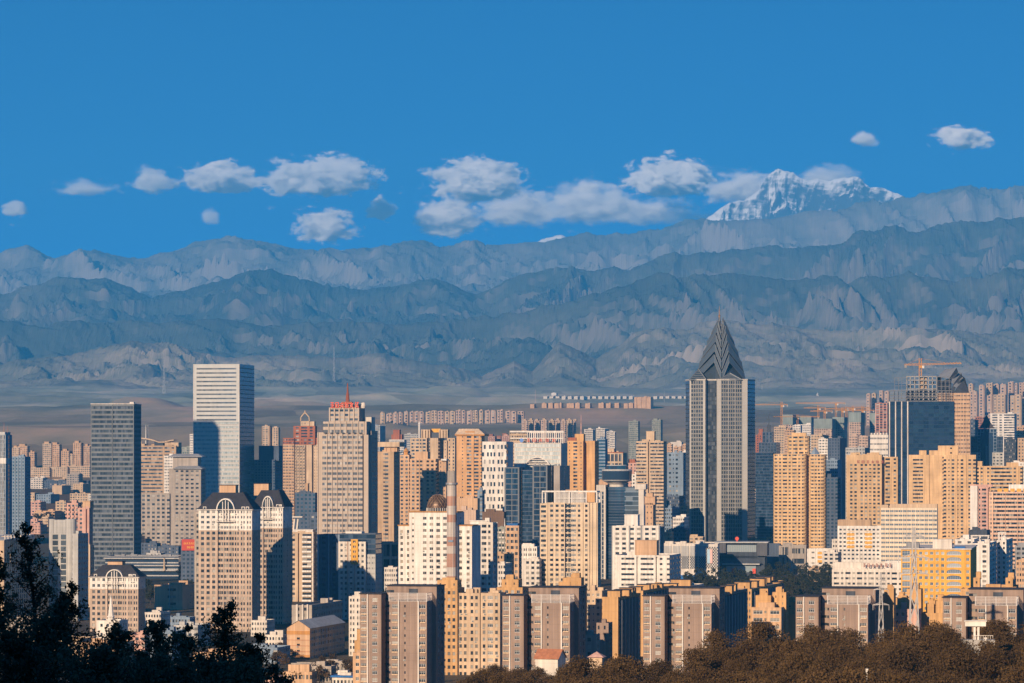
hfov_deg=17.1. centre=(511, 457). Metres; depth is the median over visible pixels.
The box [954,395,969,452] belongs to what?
windows
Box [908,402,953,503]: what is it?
windows
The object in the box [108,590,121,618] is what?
windows
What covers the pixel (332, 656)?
tree
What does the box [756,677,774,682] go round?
tree
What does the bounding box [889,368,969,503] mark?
unfinished tower
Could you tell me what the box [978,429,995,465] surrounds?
windows
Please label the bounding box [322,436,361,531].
windows
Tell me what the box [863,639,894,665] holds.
tree
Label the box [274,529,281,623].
windows
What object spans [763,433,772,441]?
windows
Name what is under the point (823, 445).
apartment tower
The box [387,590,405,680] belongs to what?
windows
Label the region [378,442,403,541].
apartment tower
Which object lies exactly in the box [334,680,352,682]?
windows
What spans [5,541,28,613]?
windows
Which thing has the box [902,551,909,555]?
window
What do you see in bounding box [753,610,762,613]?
window
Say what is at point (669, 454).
windows
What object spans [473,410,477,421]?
apartment tower
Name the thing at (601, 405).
villa block
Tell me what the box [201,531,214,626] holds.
windows
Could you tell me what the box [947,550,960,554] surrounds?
bay window
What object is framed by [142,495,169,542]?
windows
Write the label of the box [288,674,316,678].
windows
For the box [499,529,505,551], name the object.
windows
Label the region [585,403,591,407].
villa block
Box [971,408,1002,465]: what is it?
pyramid building
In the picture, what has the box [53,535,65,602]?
windows
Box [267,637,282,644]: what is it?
windows
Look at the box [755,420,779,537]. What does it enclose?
dark stepped tower
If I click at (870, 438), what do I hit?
windows
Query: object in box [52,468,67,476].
windows
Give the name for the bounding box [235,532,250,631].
windows
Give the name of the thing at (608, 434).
apartment tower
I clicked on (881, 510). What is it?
windows
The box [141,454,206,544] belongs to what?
stone block
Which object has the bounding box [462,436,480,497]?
windows
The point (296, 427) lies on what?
windows
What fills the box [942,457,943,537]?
windows
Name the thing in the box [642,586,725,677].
apartment block
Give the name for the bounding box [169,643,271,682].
tree
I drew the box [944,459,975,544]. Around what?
windows
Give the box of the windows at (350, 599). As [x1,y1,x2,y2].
[350,599,357,654]
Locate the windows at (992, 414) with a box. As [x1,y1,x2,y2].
[992,414,1016,437]
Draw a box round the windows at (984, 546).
[983,543,995,586]
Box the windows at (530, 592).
[529,591,548,671]
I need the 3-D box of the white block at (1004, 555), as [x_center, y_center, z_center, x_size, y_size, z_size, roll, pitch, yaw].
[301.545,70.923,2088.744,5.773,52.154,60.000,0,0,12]
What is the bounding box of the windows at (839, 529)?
[839,529,878,559]
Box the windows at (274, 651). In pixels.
[261,648,289,663]
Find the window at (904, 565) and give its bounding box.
[902,563,909,567]
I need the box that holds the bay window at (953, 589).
[946,587,960,591]
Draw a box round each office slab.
[0,534,34,615]
[72,531,87,620]
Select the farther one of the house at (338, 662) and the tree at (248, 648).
the house at (338, 662)
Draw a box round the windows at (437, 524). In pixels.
[401,517,469,587]
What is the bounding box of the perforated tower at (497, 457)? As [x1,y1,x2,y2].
[482,442,512,511]
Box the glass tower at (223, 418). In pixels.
[193,364,253,499]
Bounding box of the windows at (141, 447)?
[141,447,173,491]
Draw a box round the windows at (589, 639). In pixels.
[588,638,590,655]
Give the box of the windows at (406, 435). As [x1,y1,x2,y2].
[406,435,417,449]
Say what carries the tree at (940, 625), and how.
on the ground
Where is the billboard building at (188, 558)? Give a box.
[181,538,194,581]
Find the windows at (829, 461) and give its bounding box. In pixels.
[829,461,837,476]
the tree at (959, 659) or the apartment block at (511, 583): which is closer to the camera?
the tree at (959, 659)
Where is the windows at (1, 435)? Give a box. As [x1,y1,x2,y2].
[1,435,9,533]
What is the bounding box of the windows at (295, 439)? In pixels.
[295,439,312,443]
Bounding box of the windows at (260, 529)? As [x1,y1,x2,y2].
[260,529,261,613]
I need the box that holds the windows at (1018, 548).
[1017,547,1023,558]
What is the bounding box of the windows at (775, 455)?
[775,455,804,544]
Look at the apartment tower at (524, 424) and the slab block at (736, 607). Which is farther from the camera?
the apartment tower at (524, 424)
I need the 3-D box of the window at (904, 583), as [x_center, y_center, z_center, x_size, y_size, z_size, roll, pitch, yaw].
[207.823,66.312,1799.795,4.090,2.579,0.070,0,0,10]
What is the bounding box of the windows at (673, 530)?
[673,530,685,541]
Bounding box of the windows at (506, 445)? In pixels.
[482,444,507,508]
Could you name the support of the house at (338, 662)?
on the ground
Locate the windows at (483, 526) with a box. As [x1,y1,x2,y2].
[482,525,489,590]
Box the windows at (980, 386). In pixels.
[980,386,981,414]
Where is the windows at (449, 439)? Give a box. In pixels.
[449,439,453,470]
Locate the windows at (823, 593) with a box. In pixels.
[822,592,844,632]
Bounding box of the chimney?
[446,471,457,576]
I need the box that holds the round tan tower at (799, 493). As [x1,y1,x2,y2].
[773,433,826,548]
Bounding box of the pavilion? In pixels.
[588,652,606,675]
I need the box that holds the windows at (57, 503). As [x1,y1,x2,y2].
[57,503,65,517]
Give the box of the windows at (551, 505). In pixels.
[550,504,587,589]
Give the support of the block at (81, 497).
on the ground
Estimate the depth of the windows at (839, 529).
2677.23 m
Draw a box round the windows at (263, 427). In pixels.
[263,427,267,444]
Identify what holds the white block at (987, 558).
on the ground
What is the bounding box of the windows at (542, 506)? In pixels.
[541,505,545,584]
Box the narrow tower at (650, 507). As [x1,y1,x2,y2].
[645,493,656,525]
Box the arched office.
[510,431,566,469]
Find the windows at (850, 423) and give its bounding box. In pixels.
[850,423,860,434]
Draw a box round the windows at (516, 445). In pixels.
[515,444,559,468]
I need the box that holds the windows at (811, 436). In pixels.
[811,436,821,451]
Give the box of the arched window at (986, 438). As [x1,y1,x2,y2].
[980,432,992,463]
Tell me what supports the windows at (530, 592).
in the apartment block at (542, 617)
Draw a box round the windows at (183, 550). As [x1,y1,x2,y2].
[183,550,193,580]
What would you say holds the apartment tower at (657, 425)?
on the ground
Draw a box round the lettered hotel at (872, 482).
[846,452,898,525]
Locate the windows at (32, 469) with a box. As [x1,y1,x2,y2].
[32,469,50,475]
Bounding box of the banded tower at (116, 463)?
[91,402,141,570]
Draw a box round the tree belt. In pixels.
[682,561,832,596]
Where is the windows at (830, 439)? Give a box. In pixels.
[830,439,838,458]
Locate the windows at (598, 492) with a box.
[598,492,603,578]
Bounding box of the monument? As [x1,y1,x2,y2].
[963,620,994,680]
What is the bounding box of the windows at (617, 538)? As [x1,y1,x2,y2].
[616,528,655,553]
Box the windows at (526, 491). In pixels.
[522,471,531,543]
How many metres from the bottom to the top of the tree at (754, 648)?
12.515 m
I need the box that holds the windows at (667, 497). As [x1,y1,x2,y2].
[667,497,678,505]
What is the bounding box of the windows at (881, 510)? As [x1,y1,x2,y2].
[881,510,936,560]
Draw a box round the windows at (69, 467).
[69,467,90,475]
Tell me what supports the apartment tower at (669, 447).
on the ground
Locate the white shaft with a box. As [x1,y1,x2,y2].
[418,421,420,437]
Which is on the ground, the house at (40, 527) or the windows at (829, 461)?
the house at (40, 527)
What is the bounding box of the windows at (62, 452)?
[62,452,69,464]
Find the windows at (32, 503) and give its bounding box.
[32,503,45,517]
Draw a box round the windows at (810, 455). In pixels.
[810,455,824,545]
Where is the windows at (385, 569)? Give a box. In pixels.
[385,569,396,589]
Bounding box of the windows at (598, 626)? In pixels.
[598,626,605,666]
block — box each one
[31,476,47,488]
[31,492,38,501]
[31,500,45,517]
[31,518,42,524]
[36,492,58,502]
[43,479,89,488]
[43,509,61,519]
[52,484,70,493]
[56,500,71,518]
[65,500,81,530]
[66,472,82,489]
[70,492,90,501]
[73,483,89,492]
[78,501,93,544]
[141,430,181,492]
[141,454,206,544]
[154,580,194,609]
[287,615,344,658]
[292,598,341,623]
[295,483,316,528]
[309,512,316,531]
[349,591,361,655]
[353,629,359,682]
[359,584,445,682]
[397,494,480,591]
[437,577,505,674]
[457,496,479,519]
[458,506,478,523]
[469,518,497,591]
[477,487,484,519]
[482,509,505,526]
[497,574,528,593]
[498,520,505,551]
[498,551,513,573]
[498,561,511,586]
[501,585,586,671]
[506,523,521,578]
[522,543,539,558]
[522,557,541,585]
[542,403,547,407]
[548,403,553,407]
[555,573,586,629]
[567,403,574,407]
[575,402,580,407]
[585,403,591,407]
[587,585,607,633]
[598,402,605,407]
[599,479,608,486]
[602,587,640,664]
[606,403,611,407]
[612,514,663,589]
[614,403,620,407]
[615,540,680,588]
[626,459,635,486]
[629,582,673,655]
[632,472,635,486]
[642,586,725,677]
[664,505,679,531]
[664,529,673,542]
[664,579,703,585]
[667,450,685,503]
[667,494,683,506]
[670,441,682,451]
[672,527,689,542]
[673,514,688,527]
[680,504,689,527]
[690,534,704,542]
[720,583,747,668]
[735,578,780,638]
[749,576,783,588]
[752,586,788,641]
[756,429,762,451]
[766,535,772,556]
[783,415,795,429]
[789,597,795,641]
[795,586,879,648]
[797,416,813,426]
[807,519,880,568]
[808,565,830,581]
[814,419,835,437]
[822,549,840,572]
[826,458,841,518]
[826,474,840,547]
[829,436,845,518]
[832,417,846,447]
[832,561,900,596]
[849,412,864,435]
[869,413,874,434]
[880,584,895,643]
[896,583,922,662]
[922,594,944,658]
[942,587,1023,638]
[955,535,978,544]
[961,571,1017,595]
[969,527,989,539]
[969,535,996,586]
[970,484,1023,567]
[997,532,1012,584]
[1004,437,1017,465]
[1015,543,1023,584]
[1016,558,1023,586]
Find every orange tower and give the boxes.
[400,448,448,524]
[410,429,456,481]
[455,429,488,497]
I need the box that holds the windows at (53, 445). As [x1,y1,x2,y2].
[53,445,60,466]
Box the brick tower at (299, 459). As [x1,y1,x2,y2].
[283,411,316,537]
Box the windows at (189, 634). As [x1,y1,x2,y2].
[176,627,206,646]
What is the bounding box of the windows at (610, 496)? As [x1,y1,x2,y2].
[607,487,624,578]
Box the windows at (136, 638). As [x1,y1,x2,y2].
[131,637,144,651]
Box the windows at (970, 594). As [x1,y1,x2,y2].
[969,593,993,633]
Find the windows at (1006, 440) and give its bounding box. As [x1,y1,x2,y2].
[1006,440,1015,460]
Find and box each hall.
[96,597,127,638]
[382,541,397,590]
[634,396,652,408]
[664,540,718,578]
[767,543,806,573]
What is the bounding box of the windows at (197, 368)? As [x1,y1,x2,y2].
[197,368,249,420]
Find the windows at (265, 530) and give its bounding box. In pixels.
[264,529,272,618]
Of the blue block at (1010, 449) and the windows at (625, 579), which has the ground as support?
the blue block at (1010, 449)
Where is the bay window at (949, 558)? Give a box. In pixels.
[947,557,960,560]
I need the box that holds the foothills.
[0,320,1023,389]
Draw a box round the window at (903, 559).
[902,558,909,561]
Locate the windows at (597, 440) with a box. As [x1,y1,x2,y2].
[597,440,604,479]
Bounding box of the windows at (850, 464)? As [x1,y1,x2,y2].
[850,464,879,523]
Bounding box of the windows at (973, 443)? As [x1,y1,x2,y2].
[971,437,1002,450]
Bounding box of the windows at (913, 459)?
[913,459,922,502]
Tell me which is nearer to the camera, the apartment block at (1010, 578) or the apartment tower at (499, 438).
the apartment block at (1010, 578)
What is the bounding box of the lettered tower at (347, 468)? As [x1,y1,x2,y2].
[317,383,377,533]
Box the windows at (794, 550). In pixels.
[781,547,803,573]
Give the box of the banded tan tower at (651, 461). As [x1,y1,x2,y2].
[636,431,666,525]
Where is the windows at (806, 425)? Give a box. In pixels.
[806,425,810,453]
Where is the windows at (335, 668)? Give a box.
[313,668,335,681]
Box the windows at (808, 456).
[808,456,808,547]
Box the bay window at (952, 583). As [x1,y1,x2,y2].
[946,581,961,585]
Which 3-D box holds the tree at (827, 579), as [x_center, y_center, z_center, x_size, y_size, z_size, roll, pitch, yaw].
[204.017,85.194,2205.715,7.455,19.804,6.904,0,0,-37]
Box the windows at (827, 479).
[827,479,837,545]
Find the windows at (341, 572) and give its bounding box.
[340,544,363,600]
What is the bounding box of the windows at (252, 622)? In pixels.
[252,622,266,634]
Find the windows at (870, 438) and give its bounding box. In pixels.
[870,438,887,455]
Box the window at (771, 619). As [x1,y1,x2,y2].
[770,618,778,621]
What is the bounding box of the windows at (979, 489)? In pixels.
[979,489,985,526]
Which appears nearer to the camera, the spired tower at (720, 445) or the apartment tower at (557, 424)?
the spired tower at (720, 445)
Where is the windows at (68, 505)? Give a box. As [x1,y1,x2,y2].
[68,505,77,527]
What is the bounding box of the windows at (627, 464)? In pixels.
[627,464,635,486]
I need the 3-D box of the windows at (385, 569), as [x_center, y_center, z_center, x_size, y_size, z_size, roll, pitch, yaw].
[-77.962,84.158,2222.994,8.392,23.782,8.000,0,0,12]
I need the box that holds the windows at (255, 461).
[255,461,282,497]
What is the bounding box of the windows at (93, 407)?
[92,406,132,568]
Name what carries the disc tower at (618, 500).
on the ground
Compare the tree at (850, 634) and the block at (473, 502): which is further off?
the block at (473, 502)
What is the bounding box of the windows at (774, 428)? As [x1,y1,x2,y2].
[774,428,785,452]
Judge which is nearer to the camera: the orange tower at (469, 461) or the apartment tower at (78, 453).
the orange tower at (469, 461)
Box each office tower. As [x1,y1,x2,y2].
[0,429,11,534]
[12,454,30,533]
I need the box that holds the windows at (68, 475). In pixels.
[68,475,82,484]
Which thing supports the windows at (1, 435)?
in the office tower at (5, 482)
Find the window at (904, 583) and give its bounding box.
[902,581,909,585]
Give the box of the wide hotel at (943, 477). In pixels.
[909,446,1022,544]
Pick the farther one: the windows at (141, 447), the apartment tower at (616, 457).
the windows at (141, 447)
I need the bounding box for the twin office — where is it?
[504,464,569,545]
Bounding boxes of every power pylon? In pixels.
[873,572,887,639]
[898,527,929,658]
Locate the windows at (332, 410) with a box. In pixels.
[331,409,357,420]
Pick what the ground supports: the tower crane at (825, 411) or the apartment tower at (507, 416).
the apartment tower at (507, 416)
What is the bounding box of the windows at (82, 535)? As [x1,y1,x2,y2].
[80,535,87,618]
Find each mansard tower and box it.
[88,561,146,631]
[195,485,261,631]
[253,483,293,623]
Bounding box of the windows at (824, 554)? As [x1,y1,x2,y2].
[824,554,837,567]
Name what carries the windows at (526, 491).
in the twin office
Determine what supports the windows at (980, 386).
in the apartment tower at (981, 400)
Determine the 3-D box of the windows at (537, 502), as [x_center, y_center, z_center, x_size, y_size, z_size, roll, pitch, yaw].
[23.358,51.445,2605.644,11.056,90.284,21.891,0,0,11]
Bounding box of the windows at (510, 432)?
[510,432,525,464]
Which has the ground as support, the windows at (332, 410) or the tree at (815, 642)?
the tree at (815, 642)
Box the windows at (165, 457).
[165,457,171,490]
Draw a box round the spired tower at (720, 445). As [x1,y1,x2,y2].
[686,306,754,541]
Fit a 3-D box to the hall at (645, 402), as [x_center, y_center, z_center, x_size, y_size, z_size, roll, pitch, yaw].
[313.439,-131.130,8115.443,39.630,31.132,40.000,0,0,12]
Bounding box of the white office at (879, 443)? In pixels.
[870,433,888,456]
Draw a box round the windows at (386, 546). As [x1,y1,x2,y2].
[384,544,397,566]
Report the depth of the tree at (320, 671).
1424.50 m
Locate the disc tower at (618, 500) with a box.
[596,465,647,578]
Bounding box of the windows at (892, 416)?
[890,402,906,503]
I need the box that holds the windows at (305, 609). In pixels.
[298,603,338,617]
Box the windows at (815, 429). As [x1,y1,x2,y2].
[815,429,831,436]
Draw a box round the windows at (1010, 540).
[998,540,1010,582]
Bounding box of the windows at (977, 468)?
[977,468,1021,491]
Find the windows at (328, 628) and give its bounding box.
[297,628,328,654]
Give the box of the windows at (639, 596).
[621,596,639,664]
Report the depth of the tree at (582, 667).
742.90 m
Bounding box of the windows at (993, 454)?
[993,454,1001,464]
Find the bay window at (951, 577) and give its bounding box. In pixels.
[946,575,961,579]
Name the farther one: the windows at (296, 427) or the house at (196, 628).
the windows at (296, 427)
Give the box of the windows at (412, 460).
[412,460,438,508]
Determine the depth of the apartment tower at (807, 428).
4698.29 m
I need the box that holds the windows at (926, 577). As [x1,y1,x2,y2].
[925,576,968,609]
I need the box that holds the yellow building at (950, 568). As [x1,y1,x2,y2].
[900,539,977,611]
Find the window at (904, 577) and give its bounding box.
[902,575,909,579]
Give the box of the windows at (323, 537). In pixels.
[322,536,335,599]
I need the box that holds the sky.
[0,0,1023,258]
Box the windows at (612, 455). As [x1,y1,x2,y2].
[608,454,621,464]
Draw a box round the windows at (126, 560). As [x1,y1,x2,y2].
[105,557,180,578]
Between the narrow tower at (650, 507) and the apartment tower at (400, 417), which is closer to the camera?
the narrow tower at (650, 507)
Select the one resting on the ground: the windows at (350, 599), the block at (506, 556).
the block at (506, 556)
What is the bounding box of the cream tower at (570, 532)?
[540,490,600,589]
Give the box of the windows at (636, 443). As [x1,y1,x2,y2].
[636,443,663,524]
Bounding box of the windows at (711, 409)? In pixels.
[686,381,754,541]
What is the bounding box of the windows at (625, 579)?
[621,556,679,585]
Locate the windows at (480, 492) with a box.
[480,492,483,519]
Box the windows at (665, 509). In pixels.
[665,509,671,529]
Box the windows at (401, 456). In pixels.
[401,456,407,524]
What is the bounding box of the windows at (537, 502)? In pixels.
[534,466,551,545]
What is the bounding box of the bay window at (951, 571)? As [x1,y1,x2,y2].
[946,569,961,573]
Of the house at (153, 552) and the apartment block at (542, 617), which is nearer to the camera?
the apartment block at (542, 617)
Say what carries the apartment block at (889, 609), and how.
on the ground
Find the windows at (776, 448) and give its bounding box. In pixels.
[759,443,779,453]
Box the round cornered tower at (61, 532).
[49,519,76,611]
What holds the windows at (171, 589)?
in the plain block at (180, 595)
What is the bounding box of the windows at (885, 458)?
[885,458,895,505]
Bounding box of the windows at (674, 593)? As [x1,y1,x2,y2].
[669,592,689,667]
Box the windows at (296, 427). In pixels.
[296,427,312,436]
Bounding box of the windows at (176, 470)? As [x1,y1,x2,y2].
[176,470,203,542]
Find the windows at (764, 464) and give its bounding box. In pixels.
[756,453,772,536]
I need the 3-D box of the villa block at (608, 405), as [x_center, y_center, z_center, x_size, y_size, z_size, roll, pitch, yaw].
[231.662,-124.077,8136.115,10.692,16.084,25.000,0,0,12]
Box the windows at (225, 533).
[219,532,233,631]
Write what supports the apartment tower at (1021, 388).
on the ground
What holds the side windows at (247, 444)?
in the glass tower at (223, 418)
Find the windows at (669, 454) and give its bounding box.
[669,454,677,494]
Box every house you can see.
[5,614,41,639]
[31,467,50,476]
[31,522,46,533]
[34,510,49,520]
[42,514,53,526]
[49,466,68,476]
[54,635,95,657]
[68,465,90,476]
[80,638,133,662]
[88,543,93,606]
[130,630,149,654]
[141,534,144,542]
[141,541,160,554]
[145,607,169,627]
[146,550,164,554]
[150,626,186,659]
[158,543,180,554]
[170,613,194,625]
[174,621,210,646]
[193,646,244,659]
[251,616,274,635]
[253,643,289,663]
[265,630,286,644]
[283,664,316,682]
[291,659,348,672]
[312,661,335,682]
[330,670,352,682]
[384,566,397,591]
[586,630,599,658]
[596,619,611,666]
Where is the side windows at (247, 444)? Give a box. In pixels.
[240,364,253,498]
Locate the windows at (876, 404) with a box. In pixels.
[876,404,885,434]
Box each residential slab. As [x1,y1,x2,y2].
[292,516,316,601]
[317,531,381,619]
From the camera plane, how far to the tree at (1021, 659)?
659.50 m
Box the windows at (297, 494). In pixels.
[297,494,314,527]
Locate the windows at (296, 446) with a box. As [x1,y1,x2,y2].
[296,446,304,492]
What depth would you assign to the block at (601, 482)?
2998.90 m
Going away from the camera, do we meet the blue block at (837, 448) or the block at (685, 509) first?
the block at (685, 509)
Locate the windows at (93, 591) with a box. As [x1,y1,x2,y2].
[92,590,104,631]
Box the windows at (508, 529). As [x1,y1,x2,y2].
[507,528,517,578]
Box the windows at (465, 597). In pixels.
[440,583,497,674]
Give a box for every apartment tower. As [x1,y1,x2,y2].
[12,446,19,455]
[18,444,29,455]
[29,450,36,467]
[43,442,51,466]
[52,442,61,466]
[61,449,71,466]
[70,452,72,465]
[73,441,83,465]
[84,444,90,465]
[164,454,172,492]
[182,446,189,453]
[190,434,192,453]
[254,446,282,500]
[262,425,271,445]
[272,426,279,445]
[375,424,384,451]
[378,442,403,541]
[380,412,385,423]
[386,413,392,421]
[389,430,406,450]
[393,412,398,423]
[398,412,402,423]
[404,411,408,424]
[404,433,417,450]
[410,411,413,421]
[414,411,418,421]
[419,411,423,423]
[426,411,430,422]
[431,410,437,422]
[438,411,444,423]
[445,411,449,422]
[450,411,455,423]
[456,410,461,422]
[462,410,465,423]
[467,410,472,423]
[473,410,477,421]
[479,409,483,423]
[485,409,490,423]
[488,434,496,441]
[491,410,495,422]
[497,409,503,421]
[497,436,501,441]
[502,433,509,441]
[505,411,510,422]
[511,411,516,422]
[518,411,524,422]
[522,419,527,430]
[528,418,533,442]
[534,419,540,442]
[541,418,547,442]
[549,419,554,442]
[555,418,560,442]
[561,419,566,442]
[566,418,572,440]
[573,419,576,437]
[584,428,594,440]
[596,427,608,440]
[597,437,607,480]
[607,430,612,447]
[608,448,626,486]
[610,431,615,450]
[629,420,639,458]
[652,418,662,440]
[667,443,672,451]
[774,425,787,453]
[784,428,795,453]
[793,424,801,432]
[801,423,812,453]
[811,434,828,451]
[818,437,828,459]
[846,446,867,454]
[849,434,857,447]
[858,435,869,452]
[866,393,870,425]
[872,393,876,412]
[875,402,888,434]
[879,390,883,402]
[885,391,889,402]
[969,383,973,392]
[970,390,977,418]
[970,418,977,454]
[975,416,984,428]
[979,384,984,416]
[986,382,992,407]
[987,394,992,428]
[990,412,1016,465]
[993,383,999,394]
[993,394,1005,412]
[1000,383,1006,412]
[1008,381,1013,411]
[1010,394,1021,426]
[1014,460,1023,483]
[1015,383,1017,394]
[1017,425,1023,438]
[1018,438,1023,461]
[1019,382,1023,396]
[1022,397,1023,424]
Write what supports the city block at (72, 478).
on the ground
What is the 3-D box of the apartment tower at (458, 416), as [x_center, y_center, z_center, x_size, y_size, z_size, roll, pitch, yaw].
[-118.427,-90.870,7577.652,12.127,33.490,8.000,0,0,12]
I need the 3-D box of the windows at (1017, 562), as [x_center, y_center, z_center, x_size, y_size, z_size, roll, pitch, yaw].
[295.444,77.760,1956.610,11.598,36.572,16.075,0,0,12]
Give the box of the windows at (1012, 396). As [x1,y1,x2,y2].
[1012,396,1018,425]
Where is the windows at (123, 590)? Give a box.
[123,590,136,631]
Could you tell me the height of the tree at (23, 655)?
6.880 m
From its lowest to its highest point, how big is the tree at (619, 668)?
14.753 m
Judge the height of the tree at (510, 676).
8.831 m
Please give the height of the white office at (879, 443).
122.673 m
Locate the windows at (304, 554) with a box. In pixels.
[293,534,311,599]
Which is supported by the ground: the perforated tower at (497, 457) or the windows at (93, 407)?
the perforated tower at (497, 457)
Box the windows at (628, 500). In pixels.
[625,488,638,513]
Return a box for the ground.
[0,386,1018,682]
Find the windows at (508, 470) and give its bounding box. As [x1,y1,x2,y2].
[506,468,521,524]
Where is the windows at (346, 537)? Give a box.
[340,534,381,553]
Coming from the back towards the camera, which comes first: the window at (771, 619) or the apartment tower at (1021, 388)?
the apartment tower at (1021, 388)
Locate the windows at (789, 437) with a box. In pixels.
[789,437,808,453]
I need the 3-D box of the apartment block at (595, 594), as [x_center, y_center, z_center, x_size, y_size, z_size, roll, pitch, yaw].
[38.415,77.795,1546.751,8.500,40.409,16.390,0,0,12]
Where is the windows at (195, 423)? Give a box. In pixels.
[194,422,253,498]
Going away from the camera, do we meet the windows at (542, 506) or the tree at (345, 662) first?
the tree at (345, 662)
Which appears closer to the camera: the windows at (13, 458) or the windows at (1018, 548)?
the windows at (1018, 548)
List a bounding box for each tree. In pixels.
[0,521,83,678]
[0,551,41,682]
[0,623,91,682]
[2,599,103,682]
[23,578,123,682]
[39,627,145,682]
[82,619,152,682]
[114,647,177,682]
[119,618,195,678]
[145,579,150,585]
[145,585,153,594]
[145,591,153,604]
[168,623,213,667]
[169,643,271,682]
[191,599,289,682]
[218,654,278,682]
[225,632,283,682]
[264,663,301,682]
[270,651,281,662]
[278,652,289,666]
[312,664,329,682]
[327,660,335,664]
[328,654,336,658]
[340,658,352,670]
[345,660,352,671]
[460,674,489,682]
[462,667,504,682]
[471,670,490,682]
[483,663,507,674]
[486,671,512,682]
[501,670,521,682]
[507,667,528,678]
[512,675,535,682]
[514,670,544,682]
[529,665,550,680]
[539,674,556,682]
[553,662,589,682]
[556,655,610,682]
[569,676,601,682]
[577,676,598,682]
[596,653,656,682]
[610,677,643,682]
[638,658,682,682]
[654,667,697,682]
[672,676,701,682]
[676,646,719,679]
[682,665,717,681]
[692,628,737,661]
[702,670,756,682]
[705,645,749,679]
[718,579,731,584]
[723,668,757,681]
[728,636,774,670]
[731,619,790,658]
[745,659,791,682]
[749,679,770,682]
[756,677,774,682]
[772,646,832,681]
[774,669,810,682]
[778,637,814,661]
[781,632,829,660]
[790,582,795,596]
[792,669,846,682]
[796,585,803,594]
[798,622,826,645]
[799,659,836,679]
[814,626,851,650]
[818,635,870,657]
[818,644,862,672]
[823,575,831,585]
[824,666,885,682]
[829,627,867,656]
[834,657,884,680]
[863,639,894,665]
[868,629,905,657]
[870,646,891,670]
[870,669,890,682]
[874,620,932,671]
[877,642,937,681]
[877,651,921,682]
[877,670,924,682]
[884,668,918,681]
[918,623,961,659]
[920,620,962,655]
[921,644,989,682]
[925,640,947,672]
[926,626,976,673]
[930,638,981,675]
[950,652,982,682]
[957,679,977,682]
[967,646,1023,682]
[973,677,995,682]
[976,619,1008,643]
[976,638,1006,682]
[985,617,1021,650]
[996,662,1023,682]
[997,640,1018,655]
[1009,635,1023,654]
[1010,641,1023,652]
[1014,622,1023,637]
[1016,650,1023,670]
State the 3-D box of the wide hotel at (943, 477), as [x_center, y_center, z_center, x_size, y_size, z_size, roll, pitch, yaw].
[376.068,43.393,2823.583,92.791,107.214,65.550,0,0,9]
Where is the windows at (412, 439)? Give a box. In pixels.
[412,439,425,457]
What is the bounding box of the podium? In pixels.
[103,553,180,578]
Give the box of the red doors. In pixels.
[732,568,755,573]
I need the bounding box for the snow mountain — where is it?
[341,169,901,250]
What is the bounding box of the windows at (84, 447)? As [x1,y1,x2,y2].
[84,447,90,464]
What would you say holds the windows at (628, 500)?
in the disc tower at (618, 500)
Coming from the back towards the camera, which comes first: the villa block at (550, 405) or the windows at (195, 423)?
the villa block at (550, 405)
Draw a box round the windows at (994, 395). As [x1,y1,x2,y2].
[994,395,1003,411]
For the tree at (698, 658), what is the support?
on the ground
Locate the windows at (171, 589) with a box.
[168,588,175,604]
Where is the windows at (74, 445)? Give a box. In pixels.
[74,445,81,464]
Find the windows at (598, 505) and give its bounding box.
[598,505,598,585]
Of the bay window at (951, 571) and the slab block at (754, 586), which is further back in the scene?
the bay window at (951, 571)
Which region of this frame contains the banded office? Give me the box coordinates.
[881,504,937,561]
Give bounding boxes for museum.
[715,537,769,576]
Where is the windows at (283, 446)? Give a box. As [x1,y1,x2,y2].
[283,446,293,536]
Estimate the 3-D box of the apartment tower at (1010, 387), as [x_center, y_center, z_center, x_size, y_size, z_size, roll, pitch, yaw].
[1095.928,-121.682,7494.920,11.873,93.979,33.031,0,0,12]
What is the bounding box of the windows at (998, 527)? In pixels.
[990,493,1023,565]
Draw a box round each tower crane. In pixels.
[755,402,787,424]
[773,415,819,423]
[796,402,845,416]
[804,405,825,415]
[810,409,832,418]
[844,406,874,412]
[904,358,961,375]
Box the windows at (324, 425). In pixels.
[323,424,362,432]
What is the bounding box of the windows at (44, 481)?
[44,481,87,488]
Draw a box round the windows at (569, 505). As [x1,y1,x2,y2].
[565,504,570,576]
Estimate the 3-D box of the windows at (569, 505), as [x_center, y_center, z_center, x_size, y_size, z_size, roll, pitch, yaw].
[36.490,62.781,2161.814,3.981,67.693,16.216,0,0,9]
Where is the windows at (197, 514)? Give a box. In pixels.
[197,514,198,619]
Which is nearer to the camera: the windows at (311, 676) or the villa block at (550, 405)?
the windows at (311, 676)
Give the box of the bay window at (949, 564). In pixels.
[947,563,960,567]
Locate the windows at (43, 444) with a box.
[43,444,50,466]
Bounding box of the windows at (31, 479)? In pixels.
[31,479,45,487]
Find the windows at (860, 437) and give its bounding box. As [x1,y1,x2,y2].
[860,437,867,446]
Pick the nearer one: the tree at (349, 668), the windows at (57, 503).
the tree at (349, 668)
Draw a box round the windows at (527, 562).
[526,561,541,584]
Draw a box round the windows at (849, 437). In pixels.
[849,437,856,447]
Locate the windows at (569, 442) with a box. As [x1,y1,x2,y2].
[569,442,581,490]
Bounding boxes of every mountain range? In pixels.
[0,185,1023,297]
[0,217,1023,326]
[0,267,1023,375]
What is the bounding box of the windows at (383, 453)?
[383,453,387,538]
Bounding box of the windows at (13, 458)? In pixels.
[13,458,25,533]
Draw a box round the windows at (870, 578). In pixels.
[834,572,900,595]
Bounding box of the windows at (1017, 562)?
[1017,562,1023,586]

